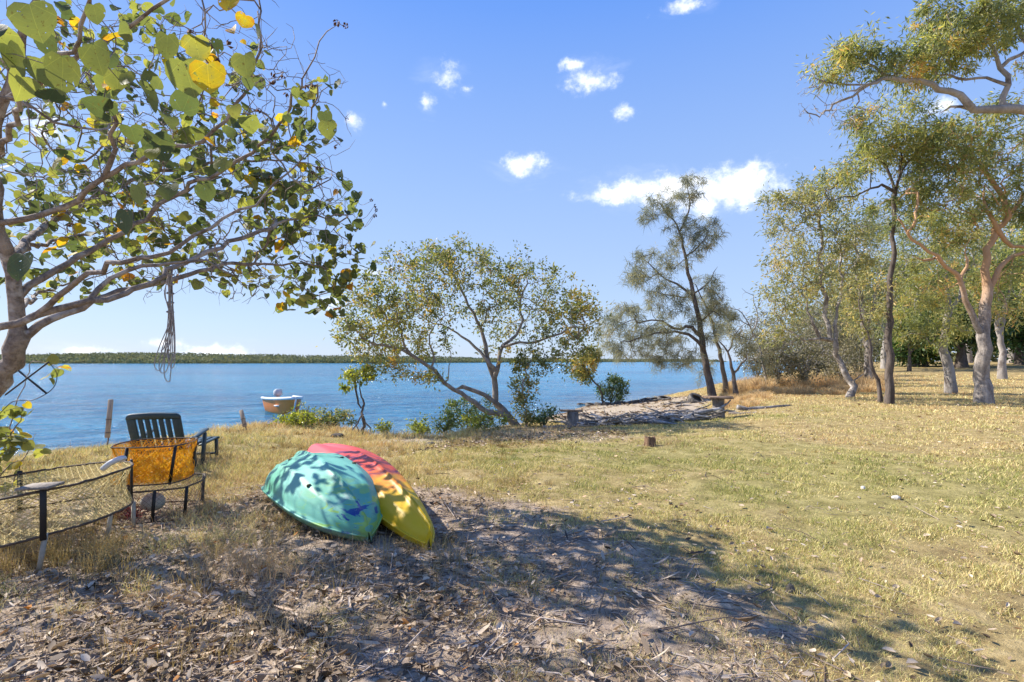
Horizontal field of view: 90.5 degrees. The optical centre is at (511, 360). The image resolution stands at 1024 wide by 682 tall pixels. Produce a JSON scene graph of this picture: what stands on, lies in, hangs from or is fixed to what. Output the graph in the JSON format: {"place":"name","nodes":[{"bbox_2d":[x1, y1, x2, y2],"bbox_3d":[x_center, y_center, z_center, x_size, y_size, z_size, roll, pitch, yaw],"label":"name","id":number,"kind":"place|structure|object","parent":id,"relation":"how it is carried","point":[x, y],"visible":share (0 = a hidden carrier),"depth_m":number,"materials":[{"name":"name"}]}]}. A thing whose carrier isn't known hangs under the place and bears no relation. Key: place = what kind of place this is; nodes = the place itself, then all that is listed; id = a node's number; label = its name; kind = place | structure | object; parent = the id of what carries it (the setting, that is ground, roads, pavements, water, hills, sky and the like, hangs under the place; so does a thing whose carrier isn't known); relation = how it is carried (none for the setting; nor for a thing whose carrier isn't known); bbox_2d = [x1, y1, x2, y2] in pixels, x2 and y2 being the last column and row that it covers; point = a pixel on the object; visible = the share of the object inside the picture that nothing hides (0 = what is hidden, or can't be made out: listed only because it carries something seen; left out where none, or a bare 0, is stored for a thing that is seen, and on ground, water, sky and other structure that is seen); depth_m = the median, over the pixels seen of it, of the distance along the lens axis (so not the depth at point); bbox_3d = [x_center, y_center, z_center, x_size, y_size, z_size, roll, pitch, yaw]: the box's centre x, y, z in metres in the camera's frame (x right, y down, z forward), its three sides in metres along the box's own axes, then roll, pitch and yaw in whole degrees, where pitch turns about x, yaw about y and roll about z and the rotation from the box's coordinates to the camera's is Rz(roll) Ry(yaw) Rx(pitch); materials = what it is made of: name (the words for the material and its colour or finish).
{"place":"outdoors","nodes":[
{"label":"outdoors","id":0,"kind":"place"},
{"bbox_2d":[0,352,726,363],"bbox_3d":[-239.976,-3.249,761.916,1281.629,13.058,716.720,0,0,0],"label":"woods","id":1,"kind":"object","parent":0,"point":[198,358],"visible":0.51,"depth_m":446.05,"materials":[{"name":"green plant"}]},
{"bbox_2d":[0,361,795,457],"bbox_3d":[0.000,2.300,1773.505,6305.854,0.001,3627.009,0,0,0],"label":"water","id":2,"kind":"structure","parent":0,"point":[71,405],"depth_m":36.69,"materials":[{"name":"blue liquid"}]},
{"bbox_2d":[261,389,302,414],"bbox_3d":[-9.990,2.003,22.389,1.475,1.394,3.453,0,0,-37],"label":"motor boat","id":3,"kind":"object","parent":2,"relation":"on","point":[277,404],"visible":0.75,"depth_m":21.55,"materials":[{"name":"plastic"}]},
{"bbox_2d":[0,361,1023,681],"bbox_3d":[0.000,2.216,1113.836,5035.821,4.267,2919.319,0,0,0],"label":"ground","id":4,"kind":"structure","parent":0,"point":[1002,643],"depth_m":3.43,"materials":[{"name":"brown soil"}]},
{"bbox_2d":[0,354,71,497],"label":"hibiscus shoot","id":5,"kind":"object","parent":4,"relation":"on","point":[10,439],"visible":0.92,"depth_m":3.87,"materials":[{"name":"green plant"}]},
{"bbox_2d":[0,455,135,572],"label":"crab pot","id":6,"kind":"object","parent":4,"relation":"on","point":[43,532],"visible":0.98,"depth_m":3.44,"materials":[{"name":"netting"},{"name":"dark metal"}]},
{"bbox_2d":[14,481,64,490],"bbox_3d":[-2.837,0.754,3.050,0.200,0.033,0.121,0,0,0],"label":"grey board","id":7,"kind":"object","parent":6,"relation":"on","point":[40,486],"visible":1,"depth_m":3.02,"materials":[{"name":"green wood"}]},
{"bbox_2d":[0,500,151,589],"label":"tussock grass","id":8,"kind":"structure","parent":4,"relation":"on","point":[67,549],"depth_m":3.17,"materials":[{"name":"beige plant"}]},
{"bbox_2d":[104,399,112,444],"bbox_3d":[-7.039,1.175,8.847,0.088,0.996,0.145,0,0,0],"label":"wooden stake","id":9,"kind":"object","parent":4,"relation":"on","point":[108,419],"visible":0.92,"depth_m":8.85,"materials":[{"name":"grey wood"}]},
{"bbox_2d":[78,498,159,522],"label":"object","id":10,"kind":"object","parent":4,"relation":"on","point":[126,511],"visible":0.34,"depth_m":4.18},
{"bbox_2d":[93,473,206,524],"bbox_3d":[-3.066,1.170,4.350,0.768,0.261,0.686,0,0,0],"label":"crab pot","id":11,"kind":"object","parent":4,"relation":"on","point":[185,497],"visible":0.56,"depth_m":4.20,"materials":[{"name":"black metal"}]},
{"bbox_2d":[140,492,165,510],"bbox_3d":[-3.042,1.196,4.299,0.183,0.156,0.172,0,0,0],"label":"float","id":12,"kind":"object","parent":11,"relation":"in","point":[145,498],"visible":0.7,"depth_m":4.25,"materials":[{"name":"grey plastic"}]},
{"bbox_2d":[110,437,197,487],"bbox_3d":[-3.077,0.864,4.370,0.633,0.328,0.557,0,0,0],"label":"crab pot","id":13,"kind":"object","parent":11,"relation":"on","point":[174,467],"visible":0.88,"depth_m":4.22,"materials":[{"name":"orange plastic"}]},
{"bbox_2d":[125,412,219,468],"bbox_3d":[-4.250,0.966,6.481,0.695,0.749,1.409,0,0,-11],"label":"garden chair","id":14,"kind":"object","parent":4,"relation":"on","point":[153,417],"visible":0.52,"depth_m":5.88,"materials":[{"name":"teal plastic"}]},
{"bbox_2d":[0,0,377,396],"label":"sea hibiscus","id":15,"kind":"object","parent":4,"relation":"on","point":[54,68],"visible":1,"depth_m":3.75,"materials":[{"name":"green plant"}]},
{"bbox_2d":[0,361,56,413],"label":"wire hoop","id":16,"kind":"object","parent":15,"relation":"hanging from","point":[30,380],"visible":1,"depth_m":3.29,"materials":[{"name":"grey metal"}]},
{"bbox_2d":[154,268,175,381],"bbox_3d":[-2.482,-0.262,3.638,0.143,0.830,0.052,0,0,0],"label":"rope","id":17,"kind":"object","parent":15,"relation":"hanging from","point":[171,323],"visible":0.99,"depth_m":3.63,"materials":[{"name":"fabric"}]},
{"bbox_2d":[239,410,246,429],"bbox_3d":[-5.624,1.319,10.644,0.284,0.581,0.085,0,0,31],"label":"wooden stake","id":18,"kind":"object","parent":4,"relation":"on","point":[243,418],"visible":0.91,"depth_m":10.64,"materials":[{"name":"grey wood"}]},
{"bbox_2d":[267,407,319,427],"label":"mangrove shrub","id":19,"kind":"object","parent":4,"relation":"on","point":[293,418],"visible":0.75,"depth_m":11.66,"materials":[{"name":"green plant"}]},
{"bbox_2d":[296,401,318,427],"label":"mangrove shrub","id":20,"kind":"object","parent":4,"relation":"on","point":[302,415],"visible":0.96,"depth_m":11.56,"materials":[{"name":"green plant"}]},
{"bbox_2d":[261,451,382,543],"bbox_3d":[-1.640,1.080,4.419,0.818,0.494,2.057,0,0,-37],"label":"kayak","id":21,"kind":"object","parent":4,"relation":"on","point":[335,494],"visible":0.92,"depth_m":3.95,"materials":[{"name":"green plastic"}]},
{"bbox_2d":[309,404,356,427],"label":"mangrove shrub","id":22,"kind":"object","parent":4,"relation":"on","point":[326,417],"visible":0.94,"depth_m":11.95,"materials":[{"name":"green plant"}]},
{"bbox_2d":[331,433,342,436],"bbox_3d":[-3.583,1.529,10.403,0.275,0.097,0.184,0,0,0],"label":"stone","id":23,"kind":"object","parent":4,"relation":"on","point":[336,434],"visible":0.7,"depth_m":10.34,"materials":[{"name":"grey stone"}]},
{"bbox_2d":[338,364,381,434],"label":"mangrove sapling","id":24,"kind":"object","parent":4,"relation":"on","point":[353,375],"visible":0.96,"depth_m":10.96,"materials":[{"name":"green plant"}]},
{"bbox_2d":[307,443,434,549],"bbox_3d":[-1.599,1.113,5.136,0.678,0.433,3.756,0,0,-33],"label":"kayak","id":25,"kind":"object","parent":4,"relation":"on","point":[403,510],"visible":0.62,"depth_m":3.97,"materials":[{"name":"yellow plastic"}]},
{"bbox_2d":[0,421,751,681],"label":"dry weeds","id":26,"kind":"object","parent":4,"relation":"on","point":[267,569],"visible":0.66,"depth_m":3.12,"materials":[{"name":"beige plant"}]},
{"bbox_2d":[371,418,394,434],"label":"mangrove shrub","id":27,"kind":"object","parent":4,"relation":"on","point":[384,426],"visible":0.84,"depth_m":10.86,"materials":[{"name":"green plant"}]},
{"bbox_2d":[401,412,438,436],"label":"mangrove shrub","id":28,"kind":"object","parent":4,"relation":"on","point":[422,427],"visible":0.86,"depth_m":11.13,"materials":[{"name":"green plant"}]},
{"bbox_2d":[432,408,462,433],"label":"mangrove shrub","id":29,"kind":"object","parent":4,"relation":"on","point":[448,420],"visible":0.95,"depth_m":11.35,"materials":[{"name":"green plant"}]},
{"bbox_2d":[316,230,611,424],"bbox_3d":[-1.079,-0.736,12.142,6.508,4.880,3.665,0,0,-13],"label":"mangrove tree","id":30,"kind":"object","parent":4,"relation":"on","point":[446,259],"visible":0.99,"depth_m":11.65,"materials":[{"name":"green plant"}]},
{"bbox_2d":[438,392,497,430],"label":"mangrove shrub","id":31,"kind":"object","parent":4,"relation":"on","point":[453,404],"visible":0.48,"depth_m":12.54,"materials":[{"name":"green plant"}]},
{"bbox_2d":[461,404,510,430],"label":"mangrove shrub","id":32,"kind":"object","parent":4,"relation":"on","point":[473,419],"visible":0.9,"depth_m":11.18,"materials":[{"name":"green plant"}]},
{"bbox_2d":[0,444,1001,681],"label":"fallen twigs","id":33,"kind":"object","parent":4,"relation":"on","point":[561,621],"visible":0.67,"depth_m":2.52,"materials":[{"name":"brown wood"}]},
{"bbox_2d":[0,394,1023,681],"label":"leaf litter","id":34,"kind":"object","parent":4,"relation":"on","point":[44,674],"visible":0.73,"depth_m":2.56,"materials":[{"name":"brown plant"}]},
{"bbox_2d":[0,410,1023,681],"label":"tussock grass","id":35,"kind":"structure","parent":4,"relation":"on","point":[278,536],"depth_m":3.85,"materials":[{"name":"plant"}]},
{"bbox_2d":[505,348,555,427],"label":"young mangrove","id":36,"kind":"object","parent":4,"relation":"on","point":[519,366],"visible":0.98,"depth_m":11.56,"materials":[{"name":"green plant"}]},
{"bbox_2d":[523,403,560,426],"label":"mangrove shrub","id":37,"kind":"object","parent":4,"relation":"on","point":[542,418],"visible":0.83,"depth_m":11.71,"materials":[{"name":"green plant"}]},
{"bbox_2d":[542,424,576,428],"bbox_3d":[1.126,1.501,11.436,0.934,0.132,0.208,0,0,-28],"label":"driftwood log","id":38,"kind":"object","parent":4,"relation":"on","point":[559,426],"visible":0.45,"depth_m":11.40,"materials":[{"name":"grey wood"}]},
{"bbox_2d":[560,409,582,426],"bbox_3d":[1.389,1.379,11.900,0.529,0.462,0.335,0,0,0],"label":"log table","id":39,"kind":"object","parent":4,"relation":"on","point":[573,416],"visible":0.76,"depth_m":11.79,"materials":[{"name":"grey wood"}]},
{"bbox_2d":[567,342,604,403],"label":"mangrove tree","id":40,"kind":"object","parent":4,"relation":"on","point":[583,372],"visible":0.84,"depth_m":25.23,"materials":[{"name":"green plant"}]},
{"bbox_2d":[592,370,630,402],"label":"mangrove shrub","id":41,"kind":"object","parent":4,"relation":"on","point":[619,389],"visible":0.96,"depth_m":25.77,"materials":[{"name":"green plant"}]},
{"bbox_2d":[613,401,625,404],"bbox_3d":[5.329,2.131,25.000,0.660,0.224,0.660,-4,-13,20],"label":"tyre","id":42,"kind":"object","parent":4,"relation":"on","point":[618,402],"visible":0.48,"depth_m":24.73,"materials":[{"name":"rubber"}]},
{"bbox_2d":[626,400,639,403],"bbox_3d":[5.859,2.044,24.600,0.660,0.224,0.660,-7,-9,-20],"label":"tyre","id":43,"kind":"object","parent":4,"relation":"on","point":[633,401],"visible":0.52,"depth_m":24.32,"materials":[{"name":"rubber"}]},
{"bbox_2d":[551,404,737,426],"bbox_3d":[3.168,1.413,12.260,4.546,0.598,1.373,0,0,-12],"label":"driftwood brush","id":44,"kind":"object","parent":4,"relation":"on","point":[680,415],"visible":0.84,"depth_m":12.15,"materials":[{"name":"grey wood"}]},
{"bbox_2d":[688,399,730,414],"bbox_3d":[4.896,1.175,12.433,1.222,0.414,0.237,0,0,-13],"label":"driftwood log","id":45,"kind":"object","parent":44,"relation":"on","point":[700,412],"visible":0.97,"depth_m":12.36,"materials":[{"name":"grey wood"}]},
{"bbox_2d":[639,397,650,401],"bbox_3d":[6.598,1.992,25.200,0.660,0.224,0.660,-15,-1,30],"label":"tyre","id":46,"kind":"object","parent":4,"relation":"on","point":[644,399],"visible":0.45,"depth_m":24.99,"materials":[{"name":"rubber"}]},
{"bbox_2d":[644,435,655,446],"bbox_3d":[2.212,1.302,8.095,0.201,0.210,0.204,0,0,0],"label":"tree stump","id":47,"kind":"object","parent":4,"relation":"on","point":[650,441],"visible":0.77,"depth_m":8.03,"materials":[{"name":"brown wood"}]},
{"bbox_2d":[649,397,661,401],"bbox_3d":[7.016,1.934,24.800,0.660,0.224,0.660,-8,5,-10],"label":"tyre","id":48,"kind":"object","parent":4,"relation":"on","point":[652,399],"visible":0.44,"depth_m":24.65,"materials":[{"name":"rubber"}]},
{"bbox_2d":[657,395,670,400],"bbox_3d":[7.380,1.868,24.600,0.660,0.224,0.660,9,16,39],"label":"tyre","id":49,"kind":"object","parent":4,"relation":"on","point":[664,398],"visible":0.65,"depth_m":24.50,"materials":[{"name":"rubber"}]},
{"bbox_2d":[592,172,738,395],"bbox_3d":[6.513,-3.328,21.753,6.463,10.087,3.688,0,0,0],"label":"she oak","id":50,"kind":"object","parent":4,"relation":"on","point":[653,332],"visible":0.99,"depth_m":21.73,"materials":[{"name":"green plant"}]},
{"bbox_2d":[652,420,686,423],"bbox_3d":[3.892,1.464,11.746,1.269,0.179,0.183,0,0,0],"label":"driftwood log","id":51,"kind":"object","parent":4,"relation":"on","point":[659,422],"visible":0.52,"depth_m":11.73,"materials":[{"name":"grey wood"}]},
{"bbox_2d":[687,393,704,402],"bbox_3d":[7.082,1.505,19.500,0.660,0.224,0.660,6,36,-23],"label":"tyre","id":52,"kind":"object","parent":4,"relation":"on","point":[694,397],"visible":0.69,"depth_m":19.48,"materials":[{"name":"rubber"}]},
{"bbox_2d":[680,272,745,393],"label":"she oak","id":53,"kind":"object","parent":4,"relation":"on","point":[732,318],"visible":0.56,"depth_m":23.43,"materials":[{"name":"green plant"}]},
{"bbox_2d":[702,396,733,417],"bbox_3d":[5.167,1.202,12.688,0.663,0.629,0.514,0,0,0],"label":"log table","id":54,"kind":"object","parent":4,"relation":"on","point":[717,401],"visible":0.73,"depth_m":12.57,"materials":[{"name":"brown wood"}]},
{"bbox_2d":[728,412,754,414],"bbox_3d":[6.438,1.385,13.184,1.502,0.151,0.202,0,0,23],"label":"driftwood log","id":55,"kind":"object","parent":4,"relation":"on","point":[729,413],"visible":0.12,"depth_m":13.33,"materials":[{"name":"grey wood"}]},
{"bbox_2d":[711,318,777,396],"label":"she oak","id":56,"kind":"object","parent":4,"relation":"on","point":[736,336],"visible":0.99,"depth_m":19.92,"materials":[{"name":"green plant"}]},
{"bbox_2d":[735,291,769,380],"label":"dead tree","id":57,"kind":"object","parent":4,"relation":"on","point":[748,324],"visible":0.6,"depth_m":23.98,"materials":[{"name":"wood"}]},
{"bbox_2d":[733,323,775,377],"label":"scrub bush","id":58,"kind":"object","parent":4,"relation":"on","point":[748,361],"visible":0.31,"depth_m":27.98,"materials":[{"name":"green plant"}]},
{"bbox_2d":[735,405,790,410],"bbox_3d":[7.192,1.397,14.767,1.826,0.268,0.583,0,0,0],"label":"driftwood log","id":59,"kind":"object","parent":4,"relation":"on","point":[740,408],"visible":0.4,"depth_m":14.56,"materials":[{"name":"beige wood"}]},
{"bbox_2d":[731,308,798,376],"bbox_3d":[17.046,-1.289,34.015,5.072,5.109,3.396,0,0,0],"label":"scrub bush","id":60,"kind":"object","parent":4,"relation":"on","point":[767,319],"visible":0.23,"depth_m":34.00,"materials":[{"name":"green plant"}]},
{"bbox_2d":[746,324,801,386],"bbox_3d":[12.537,-0.027,24.041,2.658,3.381,2.221,0,0,-20],"label":"scrub bush","id":61,"kind":"object","parent":4,"relation":"on","point":[777,373],"visible":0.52,"depth_m":23.87,"materials":[{"name":"green plant"}]},
{"bbox_2d":[786,583,794,592],"bbox_3d":[1.592,1.309,2.900,0.046,0.070,0.045,0,0,0],"label":"stone","id":62,"kind":"object","parent":4,"relation":"on","point":[790,588],"visible":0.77,"depth_m":2.89,"materials":[{"name":"grey stone"}]},
{"bbox_2d":[751,316,839,375],"bbox_3d":[17.173,-0.906,31.154,5.492,4.310,4.526,0,0,0],"label":"scrub bush","id":63,"kind":"object","parent":4,"relation":"on","point":[810,332],"visible":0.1,"depth_m":30.80,"materials":[{"name":"green plant"}]},
{"bbox_2d":[770,322,832,385],"bbox_3d":[13.210,-0.197,23.072,2.788,3.198,2.616,0,0,-38],"label":"scrub bush","id":64,"kind":"object","parent":4,"relation":"on","point":[808,367],"visible":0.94,"depth_m":22.80,"materials":[{"name":"green plant"}]},
{"bbox_2d":[719,369,897,408],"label":"dry reeds","id":65,"kind":"object","parent":4,"relation":"on","point":[761,387],"visible":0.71,"depth_m":21.86,"materials":[{"name":"beige plant"}]},
{"bbox_2d":[745,158,882,397],"bbox_3d":[10.668,-2.832,18.069,5.466,8.523,3.390,0,0,-21],"label":"paperbark tree","id":66,"kind":"object","parent":4,"relation":"on","point":[809,200],"visible":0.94,"depth_m":17.66,"materials":[{"name":"green plant"}]},
{"bbox_2d":[783,297,853,373],"bbox_3d":[19.911,-1.532,32.818,4.027,5.305,3.717,0,0,-39],"label":"scrub bush","id":67,"kind":"object","parent":4,"relation":"on","point":[807,321],"visible":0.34,"depth_m":32.68,"materials":[{"name":"green plant"}]},
{"bbox_2d":[801,316,856,375],"bbox_3d":[16.156,-0.677,26.144,2.698,3.947,2.647,0,0,-26],"label":"scrub bush","id":68,"kind":"object","parent":4,"relation":"on","point":[839,341],"visible":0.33,"depth_m":25.85,"materials":[{"name":"green plant"}]},
{"bbox_2d":[817,330,867,381],"bbox_3d":[15.597,-0.024,24.088,2.233,2.815,2.144,0,0,0],"label":"scrub bush","id":69,"kind":"object","parent":4,"relation":"on","point":[834,364],"visible":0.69,"depth_m":23.88,"materials":[{"name":"green plant"}]},
{"bbox_2d":[785,185,902,369],"bbox_3d":[24.562,-6.250,37.928,7.638,14.313,6.683,0,0,28],"label":"gum tree","id":70,"kind":"object","parent":4,"relation":"on","point":[830,280],"visible":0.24,"depth_m":37.76,"materials":[{"name":"green plant"}]},
{"bbox_2d":[839,322,885,374],"bbox_3d":[19.097,-0.420,28.032,2.889,3.556,2.423,0,0,-37],"label":"scrub bush","id":71,"kind":"object","parent":4,"relation":"on","point":[860,353],"visible":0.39,"depth_m":27.72,"materials":[{"name":"green plant"}]},
{"bbox_2d":[819,197,906,379],"bbox_3d":[16.255,-3.136,23.715,3.088,8.931,4.341,0,0,0],"label":"paperbark tree","id":72,"kind":"object","parent":4,"relation":"on","point":[867,371],"visible":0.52,"depth_m":23.45,"materials":[{"name":"green plant"}]},
{"bbox_2d":[834,267,898,402],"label":"bent tree","id":73,"kind":"object","parent":4,"relation":"on","point":[867,335],"visible":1,"depth_m":15.76,"materials":[{"name":"green plant"}]},
{"bbox_2d":[805,84,962,404],"bbox_3d":[11.107,-3.476,15.503,4.729,9.837,2.869,0,0,0],"label":"ironbark tree","id":74,"kind":"object","parent":4,"relation":"on","point":[866,154],"visible":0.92,"depth_m":15.29,"materials":[{"name":"green plant"}]},
{"bbox_2d":[833,232,938,368],"bbox_3d":[29.219,-4.854,39.985,7.861,11.180,5.870,0,0,0],"label":"gum tree","id":75,"kind":"object","parent":4,"relation":"on","point":[883,362],"visible":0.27,"depth_m":39.32,"materials":[{"name":"green plant"}]},
{"bbox_2d":[891,495,900,499],"bbox_3d":[3.671,1.312,4.849,0.086,0.054,0.075,0,0,0],"label":"stone","id":76,"kind":"object","parent":4,"relation":"on","point":[894,497],"visible":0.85,"depth_m":4.83,"materials":[{"name":"white stone"}]},
{"bbox_2d":[787,256,1007,369],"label":"woods","id":77,"kind":"object","parent":4,"relation":"on","point":[994,357],"visible":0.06,"depth_m":65.15,"materials":[{"name":"green plant"}]},
{"bbox_2d":[878,318,934,370],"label":"yellowing tree","id":78,"kind":"object","parent":4,"relation":"on","point":[909,347],"visible":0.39,"depth_m":35.90,"materials":[{"name":"green plant"}]},
{"bbox_2d":[795,0,1023,130],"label":"gum tree","id":79,"kind":"object","parent":4,"relation":"on","point":[975,37],"visible":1,"depth_m":12.30,"materials":[{"name":"green plant"}]},
{"bbox_2d":[875,323,970,366],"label":"fig tree","id":80,"kind":"object","parent":4,"relation":"on","point":[900,354],"visible":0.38,"depth_m":42.30,"materials":[{"name":"green plant"}]},
{"bbox_2d":[875,233,981,365],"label":"gum tree","id":81,"kind":"object","parent":4,"relation":"on","point":[906,319],"visible":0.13,"depth_m":43.71,"materials":[{"name":"green plant"}]},
{"bbox_2d":[859,88,1023,403],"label":"gum tree","id":82,"kind":"object","parent":4,"relation":"on","point":[968,163],"visible":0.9,"depth_m":15.31,"materials":[{"name":"green plant"}]},
{"bbox_2d":[874,198,1009,393],"bbox_3d":[16.793,-2.465,19.829,4.526,7.695,4.786,0,0,0],"label":"gum tree","id":83,"kind":"object","parent":4,"relation":"on","point":[946,325],"visible":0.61,"depth_m":19.50,"materials":[{"name":"green plant"}]},
{"bbox_2d":[902,287,1016,367],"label":"fig tree","id":84,"kind":"object","parent":4,"relation":"on","point":[961,360],"visible":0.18,"depth_m":39.60,"materials":[{"name":"green plant"}]},
{"bbox_2d":[908,182,1022,362],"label":"gum tree","id":85,"kind":"object","parent":4,"relation":"on","point":[970,356],"visible":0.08,"depth_m":49.51,"materials":[{"name":"green plant"}]},
{"bbox_2d":[950,222,1023,378],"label":"gum tree","id":86,"kind":"object","parent":4,"relation":"on","point":[1002,368],"visible":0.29,"depth_m":26.88,"materials":[{"name":"green plant"}]},
{"bbox_2d":[967,223,1023,362],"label":"gum tree","id":87,"kind":"object","parent":4,"relation":"on","point":[1012,355],"visible":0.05,"depth_m":45.97,"materials":[{"name":"green plant"}]},
{"bbox_2d":[991,270,1023,364],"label":"fig tree","id":88,"kind":"object","parent":4,"relation":"on","point":[1017,345],"visible":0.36,"depth_m":41.67,"materials":[{"name":"green plant"}]},
{"bbox_2d":[1005,226,1023,316],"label":"gum tree","id":89,"kind":"object","parent":4,"relation":"on","point":[1020,283],"visible":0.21,"depth_m":31.24,"materials":[{"name":"green plant"}]},
{"bbox_2d":[0,372,1023,681],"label":"lawn grass","id":90,"kind":"structure","parent":0,"point":[512,470],"depth_m":4.94,"materials":[{"name":"plant"}]},
{"bbox_2d":[0,0,1023,360],"label":"sky","id":91,"kind":"structure","parent":0,"point":[546,126],"materials":[{"name":"blue"}]}
]}

